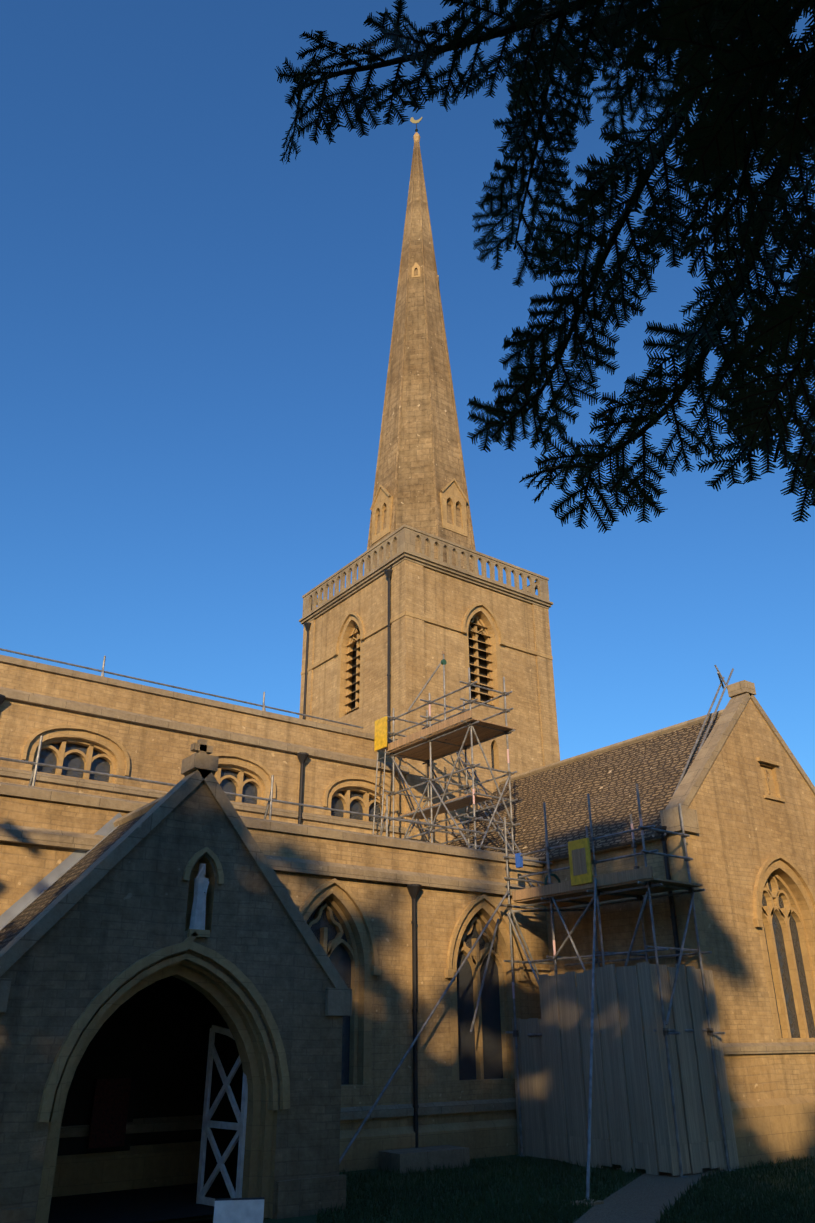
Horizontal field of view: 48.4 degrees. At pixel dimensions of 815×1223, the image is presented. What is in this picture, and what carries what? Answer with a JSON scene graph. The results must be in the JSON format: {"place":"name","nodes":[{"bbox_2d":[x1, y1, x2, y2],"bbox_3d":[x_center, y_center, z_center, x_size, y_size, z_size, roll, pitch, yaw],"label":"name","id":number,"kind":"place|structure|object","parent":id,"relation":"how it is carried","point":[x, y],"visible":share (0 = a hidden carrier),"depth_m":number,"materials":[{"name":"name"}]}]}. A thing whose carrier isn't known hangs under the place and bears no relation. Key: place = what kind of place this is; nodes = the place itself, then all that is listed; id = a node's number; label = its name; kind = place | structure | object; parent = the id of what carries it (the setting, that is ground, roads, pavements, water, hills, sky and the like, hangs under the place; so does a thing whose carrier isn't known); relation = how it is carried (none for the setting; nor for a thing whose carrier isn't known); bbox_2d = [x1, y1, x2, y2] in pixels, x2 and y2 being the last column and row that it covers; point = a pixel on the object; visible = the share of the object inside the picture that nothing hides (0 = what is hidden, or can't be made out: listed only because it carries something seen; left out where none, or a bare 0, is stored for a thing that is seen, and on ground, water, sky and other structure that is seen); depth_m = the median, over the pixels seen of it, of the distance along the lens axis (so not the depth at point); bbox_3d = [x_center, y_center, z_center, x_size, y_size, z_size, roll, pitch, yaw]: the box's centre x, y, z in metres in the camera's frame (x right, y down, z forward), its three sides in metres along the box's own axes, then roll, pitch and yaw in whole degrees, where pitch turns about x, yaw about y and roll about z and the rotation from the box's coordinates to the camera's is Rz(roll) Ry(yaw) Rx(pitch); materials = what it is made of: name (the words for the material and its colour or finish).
{"place":"outdoors","nodes":[
{"label":"outdoors","id":0,"kind":"place"},
{"bbox_2d":[0,655,408,837],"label":"clerestory wall","id":1,"kind":"structure","parent":0,"point":[84,721],"depth_m":24.18,"materials":[{"name":"stone"}]},
{"bbox_2d":[0,0,814,785],"label":"sky","id":2,"kind":"structure","parent":0,"point":[196,324],"materials":[{"name":"blue"}]},
{"bbox_2d":[299,524,559,844],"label":"tower","id":3,"kind":"structure","parent":0,"point":[379,638],"depth_m":32.39,"materials":[{"name":"stone"}]},
{"bbox_2d":[367,117,478,573],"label":"spire","id":4,"kind":"structure","parent":3,"relation":"on","point":[420,481],"depth_m":38.40,"materials":[{"name":"stone"}]},
{"bbox_2d":[372,651,519,853],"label":"scaffold tower","id":5,"kind":"structure","parent":0,"point":[471,732],"depth_m":25.66,"materials":[{"name":"silver metal"}]},
{"bbox_2d":[144,1153,814,1222],"bbox_3d":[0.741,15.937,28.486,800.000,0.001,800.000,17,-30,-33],"label":"ground","id":6,"kind":"structure","parent":0,"point":[303,1219],"depth_m":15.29,"materials":[{"name":"green plant"}]},
{"bbox_2d":[0,739,351,1222],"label":"porch","id":7,"kind":"object","parent":6,"relation":"on","point":[144,948],"visible":0.98,"depth_m":13.67,"materials":[{"name":"stone"}]},
{"bbox_2d":[196,1025,247,1205],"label":"gate","id":8,"kind":"structure","parent":7,"relation":"attached to","point":[208,1123],"depth_m":13.74,"materials":[{"name":"white paint"}]},
{"bbox_2d":[213,1197,264,1222],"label":"sign","id":9,"kind":"object","parent":6,"relation":"on","point":[238,1210],"visible":1,"depth_m":9.22,"materials":[{"name":"white paint"}]},
{"bbox_2d":[0,782,549,1196],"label":"aisle wall","id":10,"kind":"structure","parent":6,"relation":"on","point":[396,925],"depth_m":19.35,"materials":[{"name":"stone"}]},
{"bbox_2d":[0,648,480,835],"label":"parapet handrails","id":11,"kind":"object","parent":10,"relation":"on","point":[270,800],"visible":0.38,"depth_m":21.11,"materials":[{"name":"metal"}]},
{"bbox_2d":[339,665,734,1206],"bbox_3d":[3.408,6.704,22.341,12.658,11.467,10.418,17,-30,-33],"label":"scaffolding","id":12,"kind":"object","parent":6,"relation":"on","point":[584,885],"depth_m":19.71,"materials":[{"name":"silver metal"}]},
{"bbox_2d":[512,962,738,1175],"bbox_3d":[4.219,9.505,19.118,1.991,3.648,4.381,17,-30,-33],"label":"hoarding fence","id":13,"kind":"object","parent":6,"relation":"on","point":[549,1115],"visible":0.88,"depth_m":17.88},
{"bbox_2d":[448,680,814,1167],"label":"transept","id":14,"kind":"structure","parent":6,"relation":"on","point":[744,795],"depth_m":21.35,"materials":[{"name":"stone"}]},
{"bbox_3d":[1.754,-17.384,-13.662,77.218,24.382,55.338,17,-30,-33],"label":"yew crown foliage","id":15,"kind":"object","parent":6,"relation":"on","visible":0},
{"bbox_2d":[275,0,814,533],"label":"tree branches","id":16,"kind":"object","parent":15,"relation":"on","point":[757,56],"visible":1,"depth_m":3.03,"materials":[{"name":"green plant"}]},
{"bbox_2d":[574,1165,724,1222],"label":"gravel path","id":17,"kind":"structure","parent":0,"point":[643,1198],"depth_m":14.05,"materials":[{"name":"grey gravel"}]}
]}

